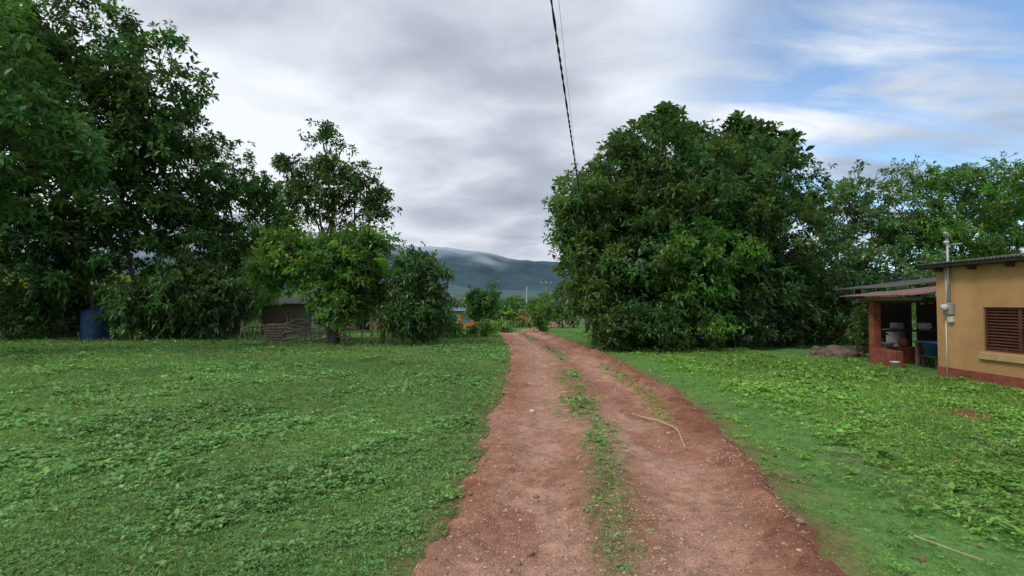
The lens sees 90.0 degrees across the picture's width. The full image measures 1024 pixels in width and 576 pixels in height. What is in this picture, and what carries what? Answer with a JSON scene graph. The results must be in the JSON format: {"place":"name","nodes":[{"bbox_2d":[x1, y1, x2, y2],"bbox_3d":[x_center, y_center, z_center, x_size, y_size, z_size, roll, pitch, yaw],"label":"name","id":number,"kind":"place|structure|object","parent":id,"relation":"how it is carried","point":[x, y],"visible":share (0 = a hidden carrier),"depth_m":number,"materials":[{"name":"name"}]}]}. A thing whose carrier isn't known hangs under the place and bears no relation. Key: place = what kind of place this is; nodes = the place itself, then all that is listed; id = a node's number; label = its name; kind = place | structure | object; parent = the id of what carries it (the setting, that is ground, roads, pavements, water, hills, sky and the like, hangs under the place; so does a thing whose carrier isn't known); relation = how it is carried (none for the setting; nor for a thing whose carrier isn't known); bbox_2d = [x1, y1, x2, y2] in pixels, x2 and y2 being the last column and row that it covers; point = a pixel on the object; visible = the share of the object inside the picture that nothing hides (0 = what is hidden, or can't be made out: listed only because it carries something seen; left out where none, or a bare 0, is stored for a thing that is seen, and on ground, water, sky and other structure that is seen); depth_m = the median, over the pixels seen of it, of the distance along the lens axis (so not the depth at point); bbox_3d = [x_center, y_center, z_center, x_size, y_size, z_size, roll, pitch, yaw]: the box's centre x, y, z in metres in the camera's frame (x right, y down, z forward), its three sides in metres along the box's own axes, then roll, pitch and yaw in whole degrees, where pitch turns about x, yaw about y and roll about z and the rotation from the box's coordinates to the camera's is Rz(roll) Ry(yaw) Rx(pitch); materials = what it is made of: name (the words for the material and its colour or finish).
{"place":"outdoors","nodes":[
{"label":"outdoors","id":0,"kind":"place"},
{"bbox_2d":[8,269,566,304],"bbox_3d":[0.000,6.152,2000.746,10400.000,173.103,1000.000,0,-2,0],"label":"hills","id":1,"kind":"structure","parent":0,"point":[453,291],"depth_m":1768.81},
{"bbox_2d":[0,214,915,291],"bbox_3d":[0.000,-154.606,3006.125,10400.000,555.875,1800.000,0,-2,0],"label":"hills","id":2,"kind":"structure","parent":0,"point":[477,269],"depth_m":2435.93,"materials":[{"name":"green plant"}]},
{"bbox_2d":[0,317,1023,575],"bbox_3d":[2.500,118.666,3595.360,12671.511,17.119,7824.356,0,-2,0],"label":"ground","id":3,"kind":"structure","parent":0,"point":[848,565],"depth_m":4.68,"materials":[{"name":"green plant"}]},
{"bbox_2d":[0,0,120,268],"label":"almond tree","id":4,"kind":"object","parent":3,"relation":"on","point":[35,102],"visible":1,"depth_m":15.11,"materials":[{"name":"green plant"}]},
{"bbox_2d":[0,276,157,340],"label":"shrub","id":5,"kind":"object","parent":3,"relation":"on","point":[15,322],"visible":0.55,"depth_m":22.43,"materials":[{"name":"green plant"}]},
{"bbox_2d":[80,248,93,308],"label":"tree stem","id":6,"kind":"object","parent":3,"relation":"on","point":[90,290],"visible":0.4,"depth_m":22.72,"materials":[{"name":"brown plant"}]},
{"bbox_2d":[80,307,108,339],"bbox_3d":[-18.700,1.572,22.963,1.040,1.460,1.040,0,-2,0],"label":"blue water tank","id":7,"kind":"object","parent":3,"relation":"on","point":[87,326],"visible":0.81,"depth_m":22.54,"materials":[{"name":"plastic"}]},
{"bbox_2d":[0,258,191,331],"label":"shrub","id":8,"kind":"object","parent":3,"relation":"on","point":[127,280],"visible":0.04,"depth_m":30.75,"materials":[{"name":"green plant"}]},
{"bbox_2d":[0,0,229,337],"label":"almond tree","id":9,"kind":"object","parent":3,"relation":"on","point":[119,99],"visible":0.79,"depth_m":22.45,"materials":[{"name":"green plant"}]},
{"bbox_2d":[119,228,135,337],"bbox_3d":[-17.406,-0.103,23.194,0.881,5.208,0.438,-1,-2,22],"label":"tree stem","id":10,"kind":"object","parent":3,"relation":"on","point":[131,270],"visible":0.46,"depth_m":23.05,"materials":[{"name":"brown plant"}]},
{"bbox_2d":[89,247,281,341],"bbox_3d":[-14.482,0.395,22.788,8.337,4.396,5.082,0,-2,0],"label":"shrub","id":11,"kind":"object","parent":3,"relation":"on","point":[175,305],"visible":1,"depth_m":21.86,"materials":[{"name":"green plant"}]},
{"bbox_2d":[150,130,318,334],"bbox_3d":[-14.104,-2.749,26.147,7.585,10.259,7.296,1,-2,-29],"label":"broadleaf tree","id":12,"kind":"object","parent":3,"relation":"on","point":[262,195],"visible":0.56,"depth_m":25.41,"materials":[{"name":"green plant"}]},
{"bbox_2d":[265,323,288,341],"bbox_3d":[-9.682,1.863,21.103,0.784,0.791,0.520,0,-2,0],"label":"stacked firewood","id":13,"kind":"object","parent":3,"relation":"on","point":[278,335],"visible":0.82,"depth_m":20.86,"materials":[{"name":"brown wood"}]},
{"bbox_2d":[261,297,325,333],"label":"board shed","id":14,"kind":"structure","parent":3,"relation":"on","point":[281,313],"depth_m":26.98,"materials":[{"name":"grey wood"}]},
{"bbox_2d":[239,317,394,345],"bbox_3d":[-7.984,1.827,20.515,7.686,1.300,0.321,-1,-2,18],"label":"stick fence","id":15,"kind":"object","parent":3,"relation":"on","point":[301,330],"visible":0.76,"depth_m":20.53,"materials":[{"name":"brown wood"}]},
{"bbox_2d":[241,214,406,345],"bbox_3d":[-7.475,-0.253,19.950,6.920,5.291,3.659,0,-2,0],"label":"guava tree","id":16,"kind":"object","parent":3,"relation":"on","point":[289,258],"visible":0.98,"depth_m":19.47,"materials":[{"name":"green plant"}]},
{"bbox_2d":[270,118,402,343],"bbox_3d":[-7.181,-2.119,20.608,5.612,9.462,3.026,0,-2,0],"label":"guava tree","id":17,"kind":"object","parent":3,"relation":"on","point":[298,190],"visible":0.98,"depth_m":20.32,"materials":[{"name":"green plant"}]},
{"bbox_2d":[310,294,378,330],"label":"concrete cottage","id":18,"kind":"structure","parent":3,"relation":"on","point":[369,326],"depth_m":30.94,"materials":[{"name":"paint"}]},
{"bbox_2d":[356,309,369,330],"bbox_3d":[-9.000,2.196,30.931,0.800,1.900,0.027,0,-2,0],"label":"door","id":19,"kind":"structure","parent":18,"relation":"in","point":[365,321],"depth_m":30.92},
{"bbox_2d":[352,258,411,343],"bbox_3d":[-4.836,0.532,19.817,2.444,3.432,2.606,0,-2,0],"label":"banana plant","id":20,"kind":"object","parent":3,"relation":"on","point":[382,262],"visible":0.41,"depth_m":19.65,"materials":[{"name":"green plant"}]},
{"bbox_2d":[359,241,472,345],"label":"citrus tree","id":21,"kind":"object","parent":3,"relation":"on","point":[407,312],"visible":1,"depth_m":18.80,"materials":[{"name":"green plant"}]},
{"bbox_2d":[380,302,499,338],"bbox_3d":[-3.614,1.427,24.480,5.491,2.178,3.530,-1,-2,25],"label":"shrub","id":22,"kind":"object","parent":3,"relation":"on","point":[487,329],"visible":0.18,"depth_m":23.96,"materials":[{"name":"green plant"}]},
{"bbox_2d":[451,307,474,327],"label":"orange cottage","id":23,"kind":"structure","parent":3,"relation":"on","point":[463,318],"depth_m":75.88,"materials":[{"name":"paint"}]},
{"bbox_2d":[463,316,469,322],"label":"window","id":24,"kind":"structure","parent":23,"relation":"in","point":[464,318],"depth_m":75.85,"materials":[{"name":"blue glass"}]},
{"bbox_2d":[0,259,935,330],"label":"background trees","id":25,"kind":"object","parent":3,"relation":"on","point":[284,295],"depth_m":35.03,"materials":[{"name":"green plant"}]},
{"bbox_2d":[460,281,505,329],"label":"broadleaf tree","id":26,"kind":"object","parent":3,"relation":"on","point":[481,302],"visible":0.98,"depth_m":57.29,"materials":[{"name":"green plant"}]},
{"bbox_2d":[490,316,514,332],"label":"shrub","id":27,"kind":"object","parent":3,"relation":"on","point":[503,327],"visible":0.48,"depth_m":49.34,"materials":[{"name":"green plant"}]},
{"bbox_2d":[487,295,518,322],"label":"broadleaf tree","id":28,"kind":"object","parent":3,"relation":"on","point":[509,307],"visible":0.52,"depth_m":87.54,"materials":[{"name":"green plant"}]},
{"bbox_2d":[502,309,516,320],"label":"banana plant","id":29,"kind":"object","parent":3,"relation":"on","point":[505,313],"visible":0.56,"depth_m":65.79,"materials":[{"name":"green plant"}]},
{"bbox_2d":[505,309,525,321],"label":"pale cottage","id":30,"kind":"structure","parent":3,"relation":"on","point":[518,315],"depth_m":117.86,"materials":[{"name":"orange paint"}]},
{"bbox_2d":[505,298,527,313],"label":"broadleaf tree","id":31,"kind":"object","parent":3,"relation":"on","point":[522,306],"visible":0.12,"depth_m":129.15,"materials":[{"name":"green plant"}]},
{"bbox_2d":[506,316,530,327],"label":"shrub","id":32,"kind":"object","parent":3,"relation":"on","point":[522,322],"visible":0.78,"depth_m":77.46,"materials":[{"name":"green plant"}]},
{"bbox_2d":[526,287,527,328],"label":"utility pole","id":33,"kind":"object","parent":3,"relation":"on","point":[527,315],"visible":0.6,"depth_m":69.85,"materials":[{"name":"concrete"}]},
{"bbox_2d":[518,291,564,331],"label":"broadleaf tree","id":34,"kind":"object","parent":3,"relation":"on","point":[539,321],"visible":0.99,"depth_m":59.48,"materials":[{"name":"green plant"}]},
{"bbox_2d":[540,280,551,324],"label":"utility pole","id":35,"kind":"object","parent":3,"relation":"on","point":[545,283],"visible":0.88,"depth_m":59.90,"materials":[{"name":"grey wood"}]},
{"bbox_2d":[537,286,579,327],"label":"broadleaf tree","id":36,"kind":"object","parent":3,"relation":"on","point":[556,308],"visible":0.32,"depth_m":74.52,"materials":[{"name":"green plant"}]},
{"bbox_2d":[541,166,643,345],"bbox_3d":[2.884,-1.056,18.669,3.727,6.860,3.400,0,-2,0],"label":"mango tree","id":37,"kind":"object","parent":3,"relation":"on","point":[571,232],"visible":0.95,"depth_m":18.41,"materials":[{"name":"green plant"}]},
{"bbox_2d":[270,284,917,325],"bbox_3d":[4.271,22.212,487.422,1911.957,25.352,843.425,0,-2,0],"label":"distant trees","id":38,"kind":"object","parent":3,"relation":"on","point":[524,303],"visible":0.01,"depth_m":211.68,"materials":[{"name":"green plant"}]},
{"bbox_2d":[580,293,725,354],"bbox_3d":[4.601,1.242,17.552,4.634,2.122,3.343,0,-2,0],"label":"shrub","id":39,"kind":"object","parent":3,"relation":"on","point":[621,322],"visible":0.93,"depth_m":16.97,"materials":[{"name":"green plant"}]},
{"bbox_2d":[542,105,789,339],"bbox_3d":[5.811,-2.375,20.418,8.005,9.644,8.648,1,-2,-38],"label":"mango tree","id":40,"kind":"object","parent":3,"relation":"on","point":[640,215],"visible":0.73,"depth_m":18.76,"materials":[{"name":"green plant"}]},
{"bbox_2d":[644,213,775,351],"bbox_3d":[6.799,-0.187,17.609,4.342,5.041,3.820,0,-2,0],"label":"shrub","id":41,"kind":"object","parent":3,"relation":"on","point":[716,252],"visible":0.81,"depth_m":17.13,"materials":[{"name":"green plant"}]},
{"bbox_2d":[607,100,814,194],"bbox_3d":[9.229,-3.373,24.285,9.575,11.422,4.600,0,-2,0],"label":"breadfruit tree","id":42,"kind":"object","parent":3,"relation":"on","point":[736,123],"visible":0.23,"depth_m":23.88,"materials":[{"name":"green plant"}]},
{"bbox_2d":[662,118,858,339],"bbox_3d":[9.379,-2.232,21.119,8.182,9.444,7.187,0,-2,0],"label":"mango tree","id":43,"kind":"object","parent":3,"relation":"on","point":[770,284],"visible":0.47,"depth_m":19.53,"materials":[{"name":"green plant"}]},
{"bbox_2d":[712,274,878,349],"bbox_3d":[10.872,0.885,19.711,8.865,3.069,3.749,0,-2,-15],"label":"shrub","id":44,"kind":"object","parent":3,"relation":"on","point":[798,328],"visible":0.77,"depth_m":18.98,"materials":[{"name":"green plant"}]},
{"bbox_2d":[809,345,865,356],"bbox_3d":[10.925,2.041,16.317,3.465,0.461,2.601,0,-2,0],"label":"rock pile","id":45,"kind":"object","parent":3,"relation":"on","point":[835,350],"visible":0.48,"depth_m":15.61,"materials":[{"name":"stone"}]},
{"bbox_2d":[832,291,896,342],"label":"tree","id":46,"kind":"object","parent":3,"relation":"on","point":[841,329],"visible":0.18,"depth_m":20.88,"materials":[{"name":"plant"}]},
{"bbox_2d":[775,159,954,316],"bbox_3d":[16.581,-1.952,24.069,9.184,9.047,5.905,0,-2,0],"label":"broadleaf tree","id":47,"kind":"object","parent":3,"relation":"on","point":[854,262],"visible":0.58,"depth_m":24.02,"materials":[{"name":"green plant"}]},
{"bbox_2d":[844,303,888,357],"bbox_3d":[10.073,1.271,14.529,1.237,1.715,1.072,1,-2,-25],"label":"potted shrub","id":48,"kind":"object","parent":3,"relation":"on","point":[858,335],"visible":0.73,"depth_m":14.54,"materials":[{"name":"green plant"}]},
{"bbox_2d":[833,277,937,367],"bbox_3d":[11.875,0.799,14.082,5.450,2.662,5.000,0,-2,0],"label":"kitchen lean to","id":49,"kind":"object","parent":3,"relation":"on","point":[884,312],"visible":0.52,"depth_m":13.82,"materials":[{"name":"brick"}]},
{"bbox_2d":[881,342,895,346],"bbox_3d":[9.950,1.496,13.601,0.420,0.100,0.420,0,-2,0],"label":"white basin","id":50,"kind":"object","parent":49,"relation":"on","point":[888,344],"visible":0.9,"depth_m":13.48,"materials":[{"name":"grey metal"}]},
{"bbox_2d":[890,323,903,329],"bbox_3d":[11.100,1.112,14.773,0.340,0.200,0.340,0,-2,0],"label":"grey pot","id":51,"kind":"object","parent":49,"relation":"on","point":[896,326],"visible":0.93,"depth_m":14.65,"materials":[{"name":"metal"}]},
{"bbox_2d":[897,339,908,346],"bbox_3d":[10.400,1.451,13.602,0.260,0.200,0.260,0,-2,0],"label":"clay pot","id":52,"kind":"object","parent":49,"relation":"on","point":[903,342],"visible":1,"depth_m":13.52,"materials":[{"name":"ceramic"}]},
{"bbox_2d":[917,323,931,329],"bbox_3d":[11.900,1.112,14.773,0.340,0.200,0.340,0,-2,0],"label":"grey pot","id":53,"kind":"object","parent":49,"relation":"on","point":[924,326],"visible":0.94,"depth_m":14.65,"materials":[{"name":"white metal"}]},
{"bbox_2d":[882,329,905,345],"bbox_3d":[11.600,1.671,15.556,0.580,0.850,0.580,0,-2,0],"label":"water drum","id":54,"kind":"object","parent":3,"relation":"on","point":[895,337],"visible":0.23,"depth_m":15.32,"materials":[{"name":"metal"}]},
{"bbox_2d":[889,361,900,368],"bbox_3d":[9.350,1.893,12.498,0.220,0.200,0.220,0,-2,0],"label":"white bucket","id":55,"kind":"object","parent":3,"relation":"on","point":[894,364],"visible":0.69,"depth_m":12.44,"materials":[{"name":"plastic"}]},
{"bbox_2d":[920,354,937,369],"bbox_3d":[10.450,1.859,12.549,0.500,0.410,0.500,0,-2,0],"label":"wooden stool","id":56,"kind":"object","parent":3,"relation":"on","point":[923,356],"visible":0.41,"depth_m":12.56,"materials":[{"name":"brown wood"}]},
{"bbox_2d":[919,340,937,355],"bbox_3d":[10.450,1.479,12.561,0.740,0.330,0.740,0,-2,0],"label":"blue washtub","id":57,"kind":"object","parent":56,"relation":"on","point":[930,348],"visible":0.39,"depth_m":12.45,"materials":[{"name":"plastic"}]},
{"bbox_2d":[870,151,1023,295],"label":"flamboyant tree","id":58,"kind":"object","parent":3,"relation":"on","point":[995,227],"visible":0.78,"depth_m":23.88,"materials":[{"name":"green plant"}]},
{"bbox_2d":[914,535,982,559],"bbox_3d":[2.830,1.686,3.328,0.020,0.018,0.381,1,-2,-24],"label":"dry stick","id":59,"kind":"object","parent":3,"relation":"on","point":[945,546],"visible":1,"depth_m":3.35,"materials":[{"name":"beige wood"}]},
{"bbox_2d":[940,231,961,376],"bbox_3d":[9.355,0.359,10.935,0.210,3.150,0.486,0,-2,0],"label":"electric meter and mast","id":60,"kind":"object","parent":3,"relation":"on","point":[947,307],"visible":0.98,"depth_m":11.00,"materials":[{"name":"grey metal"}]},
{"bbox_2d":[936,265,985,372],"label":"wall","id":61,"kind":"structure","parent":3,"relation":"on","point":[966,344],"depth_m":10.74,"materials":[{"name":"paint"}]},
{"bbox_2d":[916,253,1023,265],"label":"roof","id":62,"kind":"structure","parent":61,"relation":"on","point":[1008,255],"depth_m":10.49,"materials":[{"name":"metal"}]},
{"bbox_2d":[918,256,1023,268],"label":"roof edge board","id":63,"kind":"object","parent":62,"relation":"attached to","point":[976,262],"visible":1,"depth_m":10.20,"materials":[{"name":"grey metal"}]},
{"bbox_2d":[921,260,1023,268],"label":"soffit","id":64,"kind":"structure","parent":62,"relation":"attached to","point":[975,264],"depth_m":10.27,"materials":[{"name":"brown wood"}]},
{"bbox_2d":[933,268,942,271],"bbox_3d":[9.354,-0.398,11.242,0.188,0.083,0.050,0,-2,0],"label":"rafter end","id":65,"kind":"object","parent":64,"relation":"attached to","point":[937,269],"visible":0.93,"depth_m":11.22,"materials":[{"name":"brown wood"}]},
{"bbox_2d":[965,265,975,268],"bbox_3d":[9.354,-0.423,10.443,0.188,0.083,0.050,0,-2,0],"label":"rafter end","id":66,"kind":"object","parent":64,"relation":"attached to","point":[970,266],"visible":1,"depth_m":10.42,"materials":[{"name":"brown wood"}]},
{"bbox_2d":[1002,262,1014,266],"bbox_3d":[9.354,-0.447,9.643,0.188,0.083,0.050,0,-2,0],"label":"rafter end","id":67,"kind":"object","parent":64,"relation":"attached to","point":[1008,264],"visible":1,"depth_m":9.62,"materials":[{"name":"brown wood"}]},
{"bbox_2d":[984,307,990,350],"bbox_3d":[9.510,0.818,10.237,0.060,0.870,0.045,0,-2,0],"label":"window frame","id":68,"kind":"object","parent":61,"relation":"attached to","point":[986,327],"visible":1,"depth_m":10.23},
{"bbox_2d":[937,366,1023,389],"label":"plinth","id":69,"kind":"structure","parent":3,"relation":"on","point":[1007,381],"depth_m":10.24,"materials":[{"name":"paint"}]},
{"bbox_2d":[984,351,1023,377],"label":"wall below window","id":70,"kind":"structure","parent":3,"relation":"on","point":[1005,368],"depth_m":9.82,"materials":[{"name":"paint"}]},
{"bbox_2d":[978,352,1023,363],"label":"window sill","id":71,"kind":"structure","parent":70,"relation":"attached to","point":[1002,357],"depth_m":9.82,"materials":[{"name":"beige concrete"}]},
{"bbox_2d":[988,349,1023,353],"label":"window frame","id":72,"kind":"object","parent":71,"relation":"on","point":[1006,351],"visible":1,"depth_m":9.82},
{"bbox_2d":[990,309,1018,350],"bbox_3d":[9.585,0.797,9.545,0.010,0.870,1.430,0,-2,0],"label":"dark window","id":73,"kind":"structure","parent":70,"relation":"attached to","point":[1004,331],"depth_m":9.93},
{"bbox_2d":[988,313,1017,315],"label":"louver","id":74,"kind":"object","parent":73,"relation":"attached to","point":[1004,314],"visible":1,"depth_m":9.89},
{"bbox_2d":[988,310,1017,312],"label":"louver","id":75,"kind":"object","parent":73,"relation":"attached to","point":[1005,311],"visible":1,"depth_m":9.88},
{"bbox_2d":[988,316,1017,318],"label":"louver","id":76,"kind":"object","parent":73,"relation":"attached to","point":[1003,317],"visible":1,"depth_m":9.90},
{"bbox_2d":[988,334,1018,337],"bbox_3d":[9.508,0.926,9.891,0.064,0.008,0.630,-42,-1,-1],"label":"louver","id":77,"kind":"object","parent":73,"relation":"attached to","point":[1002,335],"visible":1,"depth_m":9.89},
{"bbox_2d":[988,331,1018,334],"bbox_3d":[9.508,0.867,9.893,0.064,0.008,0.630,-42,-1,-1],"label":"louver","id":78,"kind":"object","parent":73,"relation":"attached to","point":[1003,332],"visible":1,"depth_m":9.89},
{"bbox_2d":[988,346,1018,350],"bbox_3d":[9.508,1.162,9.884,0.064,0.008,0.630,-42,-1,-1],"label":"louver","id":79,"kind":"object","parent":73,"relation":"attached to","point":[1005,348],"visible":1,"depth_m":9.87,"materials":[{"name":"brown wood"}]},
{"bbox_2d":[988,343,1018,347],"bbox_3d":[9.508,1.103,9.886,0.064,0.008,0.630,-42,-1,-1],"label":"louver","id":80,"kind":"object","parent":73,"relation":"attached to","point":[1004,345],"visible":1,"depth_m":9.87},
{"bbox_2d":[988,328,1018,331],"bbox_3d":[9.508,0.808,9.895,0.064,0.008,0.630,-42,-1,-1],"label":"louver","id":81,"kind":"object","parent":73,"relation":"attached to","point":[1004,329],"visible":1,"depth_m":9.90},
{"bbox_2d":[988,340,1018,344],"bbox_3d":[9.508,1.044,9.888,0.064,0.008,0.630,-42,-1,-1],"label":"louver","id":82,"kind":"object","parent":73,"relation":"attached to","point":[1005,342],"visible":1,"depth_m":9.88,"materials":[{"name":"brown wood"}]},
{"bbox_2d":[988,337,1018,340],"bbox_3d":[9.508,0.985,9.889,0.064,0.008,0.630,-42,-1,-1],"label":"louver","id":83,"kind":"object","parent":73,"relation":"attached to","point":[1006,339],"visible":1,"depth_m":9.89,"materials":[{"name":"brown wood"}]},
{"bbox_2d":[988,325,1018,328],"bbox_3d":[9.508,0.748,9.897,0.064,0.008,0.630,-42,-1,-1],"label":"louver","id":84,"kind":"object","parent":73,"relation":"attached to","point":[1003,326],"visible":1,"depth_m":9.90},
{"bbox_2d":[988,322,1018,325],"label":"louver","id":85,"kind":"object","parent":73,"relation":"attached to","point":[1002,323],"visible":1,"depth_m":9.90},
{"bbox_2d":[988,319,1018,321],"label":"louver","id":86,"kind":"object","parent":73,"relation":"attached to","point":[1001,320],"visible":1,"depth_m":9.91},
{"bbox_3d":[-3.500,-2.788,-15.934,1.400,8.200,0.304,0,-2,0],"label":"utility pole","id":87,"kind":"object","parent":3,"relation":"on","visible":0},
{"bbox_2d":[550,0,579,191],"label":"power cable","id":88,"kind":"object","parent":87,"relation":"attached to","point":[556,37],"visible":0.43,"depth_m":10.47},
{"bbox_3d":[4.410,-0.039,30.003,1.400,5.689,0.304,0,-2,0],"label":"utility pole","id":89,"kind":"object","parent":3,"relation":"on","visible":0},
{"bbox_2d":[558,0,577,175],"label":"thin wire","id":90,"kind":"object","parent":89,"relation":"attached to","point":[567,81],"visible":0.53,"depth_m":10.49,"materials":[{"name":"black metal"}]},
{"bbox_2d":[0,0,1023,271],"label":"sky","id":91,"kind":"structure","parent":0,"point":[460,104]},
{"bbox_2d":[411,319,846,575],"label":"dirt road","id":92,"kind":"structure","parent":0,"point":[694,427],"depth_m":4.37,"materials":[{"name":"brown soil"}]},
{"bbox_2d":[640,416,685,448],"bbox_3d":[1.929,1.764,6.404,0.177,0.090,1.707,0,-2,-2],"label":"dry stick","id":93,"kind":"object","parent":92,"relation":"on","point":[666,424],"visible":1,"depth_m":6.57,"materials":[{"name":"beige wood"}]},
{"bbox_2d":[982,261,1023,306],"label":"wall above window","id":94,"kind":"structure","parent":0,"point":[1002,286],"depth_m":9.84,"materials":[{"name":"paint"}]},
{"bbox_2d":[987,307,1023,309],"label":"window frame","id":95,"kind":"object","parent":94,"relation":"attached to","point":[1008,308],"visible":1,"depth_m":9.82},
{"bbox_2d":[1018,310,1023,351],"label":"window mullion","id":96,"kind":"structure","parent":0,"point":[1021,330],"depth_m":9.53}
]}

